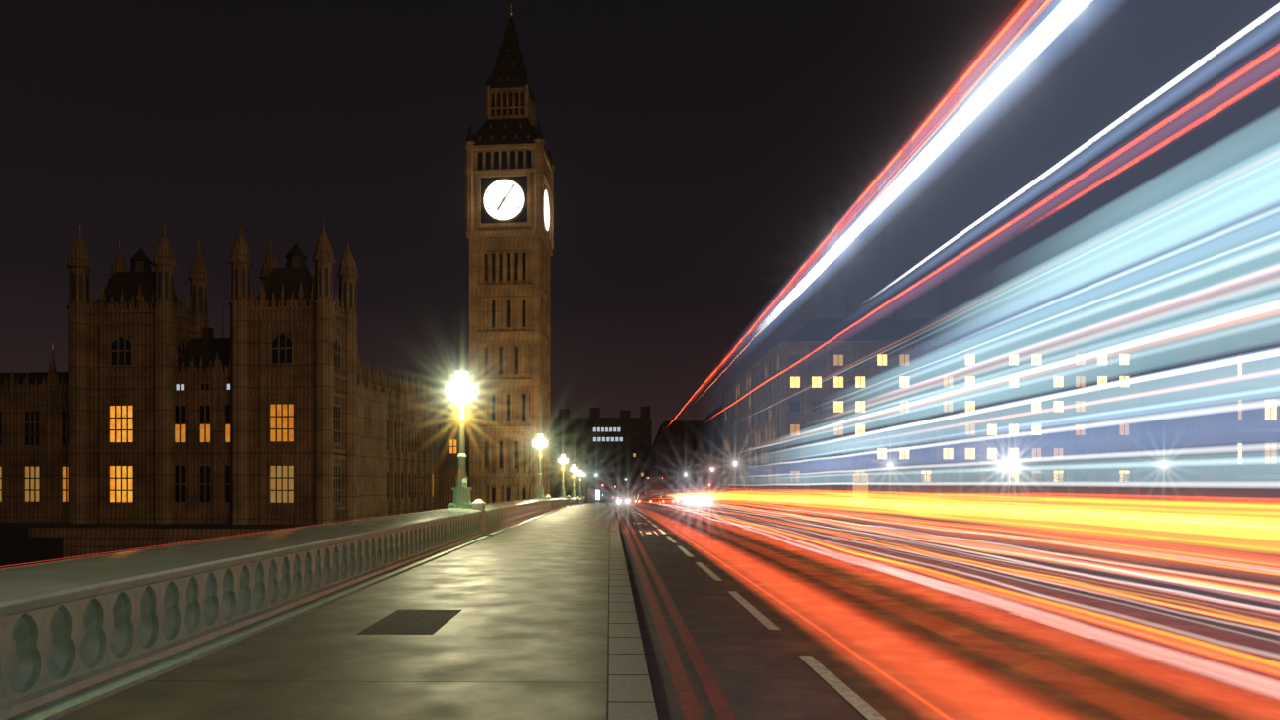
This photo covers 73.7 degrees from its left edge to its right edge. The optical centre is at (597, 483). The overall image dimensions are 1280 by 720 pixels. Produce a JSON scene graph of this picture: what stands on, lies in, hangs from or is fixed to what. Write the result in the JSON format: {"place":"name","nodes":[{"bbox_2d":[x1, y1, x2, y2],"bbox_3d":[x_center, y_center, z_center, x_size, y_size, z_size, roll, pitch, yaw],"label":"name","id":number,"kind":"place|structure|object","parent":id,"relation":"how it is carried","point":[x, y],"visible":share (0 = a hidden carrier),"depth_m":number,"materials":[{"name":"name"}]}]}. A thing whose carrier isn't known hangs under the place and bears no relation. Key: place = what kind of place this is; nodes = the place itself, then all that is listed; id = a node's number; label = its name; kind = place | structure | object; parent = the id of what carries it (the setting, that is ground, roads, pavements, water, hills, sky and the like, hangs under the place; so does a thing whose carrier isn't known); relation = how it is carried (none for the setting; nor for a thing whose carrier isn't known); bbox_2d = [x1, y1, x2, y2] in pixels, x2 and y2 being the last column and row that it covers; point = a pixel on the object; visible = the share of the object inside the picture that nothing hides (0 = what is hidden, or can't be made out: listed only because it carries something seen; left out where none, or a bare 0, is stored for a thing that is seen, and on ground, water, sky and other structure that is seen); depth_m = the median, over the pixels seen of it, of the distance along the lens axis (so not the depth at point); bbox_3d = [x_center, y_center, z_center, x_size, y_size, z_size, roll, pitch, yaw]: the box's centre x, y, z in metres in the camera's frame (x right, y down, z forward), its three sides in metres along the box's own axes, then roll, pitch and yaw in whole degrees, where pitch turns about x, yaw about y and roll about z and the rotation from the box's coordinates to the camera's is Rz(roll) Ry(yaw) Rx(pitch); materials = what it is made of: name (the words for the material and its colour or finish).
{"place":"outdoors","nodes":[
{"label":"outdoors","id":0,"kind":"place"},
{"bbox_2d":[56,499,610,719],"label":"pavement","id":1,"kind":"structure","parent":0,"point":[519,636],"depth_m":8.34,"materials":[{"name":"grey concrete"}]},
{"bbox_2d":[0,499,584,719],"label":"parapet tracery","id":2,"kind":"object","parent":1,"relation":"on","point":[55,700],"visible":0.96,"depth_m":8.24,"materials":[{"name":"grey stone"}]},
{"bbox_2d":[0,500,583,699],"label":"parapet niches","id":3,"kind":"object","parent":2,"relation":"in","point":[24,669],"visible":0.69,"depth_m":8.34,"materials":[{"name":"stone"}]},
{"bbox_2d":[0,498,583,680],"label":"parapet cap","id":4,"kind":"object","parent":2,"relation":"on","point":[23,581],"visible":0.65,"depth_m":8.93,"materials":[{"name":"grey stone"}]},
{"bbox_2d":[444,365,583,509],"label":"street lamps","id":5,"kind":"object","parent":4,"relation":"on","point":[461,494],"visible":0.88,"depth_m":27.91,"materials":[{"name":"green metal"}]},
{"bbox_2d":[445,371,583,476],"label":"lamp lanterns","id":6,"kind":"object","parent":5,"relation":"attached to","point":[451,391],"visible":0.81,"depth_m":27.92,"materials":[{"name":"white glass"}]},
{"bbox_2d":[450,358,581,492],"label":"lamp trim","id":7,"kind":"structure","parent":5,"relation":"on","point":[461,420],"depth_m":27.91,"materials":[{"name":"gold metal"}]},
{"bbox_2d":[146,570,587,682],"bbox_3d":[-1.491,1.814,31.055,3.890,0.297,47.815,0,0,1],"label":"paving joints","id":8,"kind":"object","parent":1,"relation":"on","point":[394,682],"visible":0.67,"depth_m":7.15,"materials":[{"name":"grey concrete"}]},
{"bbox_2d":[356,610,461,635],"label":"access covers","id":9,"kind":"object","parent":1,"relation":"on","point":[414,622],"visible":0.96,"depth_m":10.17,"materials":[{"name":"grey metal"}]},
{"bbox_2d":[471,495,585,535],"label":"parapet posts","id":10,"kind":"object","parent":1,"relation":"on","point":[478,504],"visible":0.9,"depth_m":27.79,"materials":[{"name":"stone"}]},
{"bbox_2d":[596,490,599,500],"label":"bus stop panel","id":11,"kind":"object","parent":1,"relation":"on","point":[597,494],"visible":0.6,"depth_m":161.84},
{"bbox_2d":[552,461,679,499],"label":"tree trunks","id":12,"kind":"object","parent":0,"point":[569,489],"visible":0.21,"depth_m":231.89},
{"bbox_2d":[550,440,693,491],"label":"tree crowns","id":13,"kind":"object","parent":12,"relation":"on","point":[678,471],"visible":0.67,"depth_m":233.39,"materials":[{"name":"green plant"}]},
{"bbox_2d":[0,484,1279,569],"bbox_3d":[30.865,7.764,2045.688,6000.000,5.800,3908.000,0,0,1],"label":"ground","id":14,"kind":"structure","parent":0,"point":[19,547],"depth_m":92.91,"materials":[{"name":"grey"}]},
{"bbox_2d":[0,223,469,560],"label":"palace of westminster","id":15,"kind":"structure","parent":14,"relation":"on","point":[313,384],"depth_m":102.46,"materials":[{"name":"brown stone"}]},
{"bbox_2d":[0,466,293,503],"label":"lit windows","id":16,"kind":"structure","parent":15,"relation":"attached to","point":[291,484],"depth_m":101.00,"materials":[{"name":"glass"}]},
{"bbox_2d":[62,404,293,502],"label":"lit windows","id":17,"kind":"structure","parent":15,"relation":"attached to","point":[291,426],"depth_m":101.01,"materials":[{"name":"orange glass"}]},
{"bbox_2d":[50,216,350,349],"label":"finials","id":18,"kind":"object","parent":15,"relation":"on","point":[323,219],"visible":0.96,"depth_m":106.14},
{"bbox_2d":[176,384,230,389],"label":"lit windows","id":19,"kind":"structure","parent":15,"relation":"in","point":[182,386],"depth_m":102.80,"materials":[{"name":"white glass"}]},
{"bbox_2d":[0,334,427,502],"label":"dark windows","id":20,"kind":"structure","parent":15,"relation":"in","point":[177,408],"depth_m":102.81,"materials":[{"name":"black glass"}]},
{"bbox_2d":[0,243,428,396],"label":"palace roofs","id":21,"kind":"structure","parent":15,"relation":"on","point":[290,277],"depth_m":104.39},
{"bbox_2d":[110,405,456,502],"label":"lit windows","id":22,"kind":"structure","parent":15,"relation":"attached to","point":[112,440],"depth_m":102.80,"materials":[{"name":"orange glass"}]},
{"bbox_2d":[464,84,554,504],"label":"clock tower","id":23,"kind":"structure","parent":14,"relation":"on","point":[530,378],"depth_m":146.74,"materials":[{"name":"stone"}]},
{"bbox_2d":[466,15,552,164],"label":"tower roof","id":24,"kind":"structure","parent":23,"relation":"on","point":[510,72],"depth_m":149.23,"materials":[{"name":"black metal"}]},
{"bbox_2d":[470,4,549,240],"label":"gilded trim","id":25,"kind":"structure","parent":23,"relation":"attached to","point":[499,179],"depth_m":146.31,"materials":[{"name":"gold metal"}]},
{"bbox_2d":[478,150,549,503],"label":"tower recesses","id":26,"kind":"object","parent":23,"relation":"in","point":[522,216],"visible":0.35,"depth_m":146.65,"materials":[{"name":"black stone"}]},
{"bbox_2d":[484,179,549,231],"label":"clock dials","id":27,"kind":"object","parent":23,"relation":"on","point":[510,202],"visible":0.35,"depth_m":146.18,"materials":[{"name":"white glass"}]},
{"bbox_2d":[485,180,548,224],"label":"clock hands","id":28,"kind":"object","parent":27,"relation":"attached to","point":[502,201],"visible":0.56,"depth_m":146.10,"materials":[{"name":"black metal"}]},
{"bbox_2d":[608,499,657,719],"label":"kerb","id":29,"kind":"structure","parent":14,"relation":"on","point":[627,688],"depth_m":8.42,"materials":[{"name":"stone"}]},
{"bbox_2d":[606,505,648,719],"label":"kerb joints","id":30,"kind":"object","parent":29,"relation":"on","point":[608,675],"visible":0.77,"depth_m":8.56,"materials":[{"name":"black concrete"}]},
{"bbox_2d":[552,406,722,504],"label":"buildings","id":31,"kind":"structure","parent":14,"relation":"on","point":[704,452],"depth_m":329.75,"materials":[{"name":"stone"}]},
{"bbox_2d":[593,427,623,441],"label":"lit windows","id":32,"kind":"structure","parent":31,"relation":"attached to","point":[607,439],"depth_m":329.80,"materials":[{"name":"white glass"}]},
{"bbox_2d":[651,263,1279,448],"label":"building roof","id":33,"kind":"structure","parent":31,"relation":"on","point":[1170,324],"depth_m":120.62,"materials":[{"name":"brown metal"}]},
{"bbox_2d":[587,465,1163,521],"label":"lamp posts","id":34,"kind":"object","parent":14,"relation":"on","point":[591,495],"visible":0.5,"depth_m":111.11,"materials":[{"name":"black"}]},
{"bbox_2d":[595,462,1163,502],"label":"head lamps","id":35,"kind":"object","parent":34,"relation":"on","point":[734,463],"visible":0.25,"depth_m":117.71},
{"bbox_2d":[722,340,1140,518],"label":"office building","id":36,"kind":"structure","parent":14,"relation":"on","point":[759,442],"depth_m":117.04,"materials":[{"name":"stone"}]},
{"bbox_2d":[633,354,1276,506],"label":"lit windows","id":37,"kind":"structure","parent":36,"relation":"part of","point":[860,494],"depth_m":117.17,"materials":[{"name":"glass"}]},
{"bbox_2d":[786,354,1276,507],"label":"unlit windows","id":38,"kind":"structure","parent":36,"relation":"part of","point":[948,495],"depth_m":117.17,"materials":[{"name":"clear glass"}]},
{"bbox_2d":[789,354,1276,482],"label":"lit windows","id":39,"kind":"structure","parent":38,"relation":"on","point":[838,406],"depth_m":117.08,"materials":[{"name":"yellow glass"}]},
{"bbox_2d":[1140,254,1279,520],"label":"building","id":40,"kind":"structure","parent":14,"relation":"on","point":[1191,392],"depth_m":110.68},
{"bbox_2d":[1238,341,1279,479],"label":"norman shaw stone dressings","id":41,"kind":"structure","parent":40,"relation":"attached to","point":[1264,398],"depth_m":110.50,"materials":[{"name":"white stone"}]},
{"bbox_2d":[0,0,1279,484],"label":"sky","id":42,"kind":"structure","parent":0,"point":[706,155],"materials":[{"name":"black"}]},
{"bbox_2d":[611,500,1279,719],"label":"road","id":43,"kind":"structure","parent":0,"point":[940,636],"depth_m":11.35,"materials":[{"name":"black asphalt"}]},
{"bbox_2d":[612,499,710,507],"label":"car wheels","id":44,"kind":"object","parent":43,"relation":"on","point":[662,505],"visible":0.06,"depth_m":112.26,"materials":[{"name":"black rubber"}]},
{"bbox_2d":[612,477,711,505],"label":"vehicles","id":45,"kind":"object","parent":43,"relation":"on","point":[645,498],"visible":0.71,"depth_m":118.89,"materials":[{"name":"white paint"}]},
{"bbox_2d":[647,480,662,497],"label":"windows","id":46,"kind":"structure","parent":45,"relation":"on","point":[655,483],"depth_m":130.79,"materials":[{"name":"black glass"}]},
{"bbox_2d":[614,505,736,719],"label":"double road lines","id":47,"kind":"object","parent":43,"relation":"on","point":[690,705],"visible":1,"depth_m":9.04,"materials":[{"name":"paint"}]},
{"bbox_2d":[628,505,1279,719],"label":"white road markings","id":48,"kind":"object","parent":43,"relation":"on","point":[858,704],"visible":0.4,"depth_m":12.23,"materials":[{"name":"paint"}]},
{"bbox_2d":[711,501,1279,546],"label":"trail","id":49,"kind":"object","parent":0,"point":[1258,537],"depth_m":35.67,"materials":[{"name":"yellow"}]}
]}

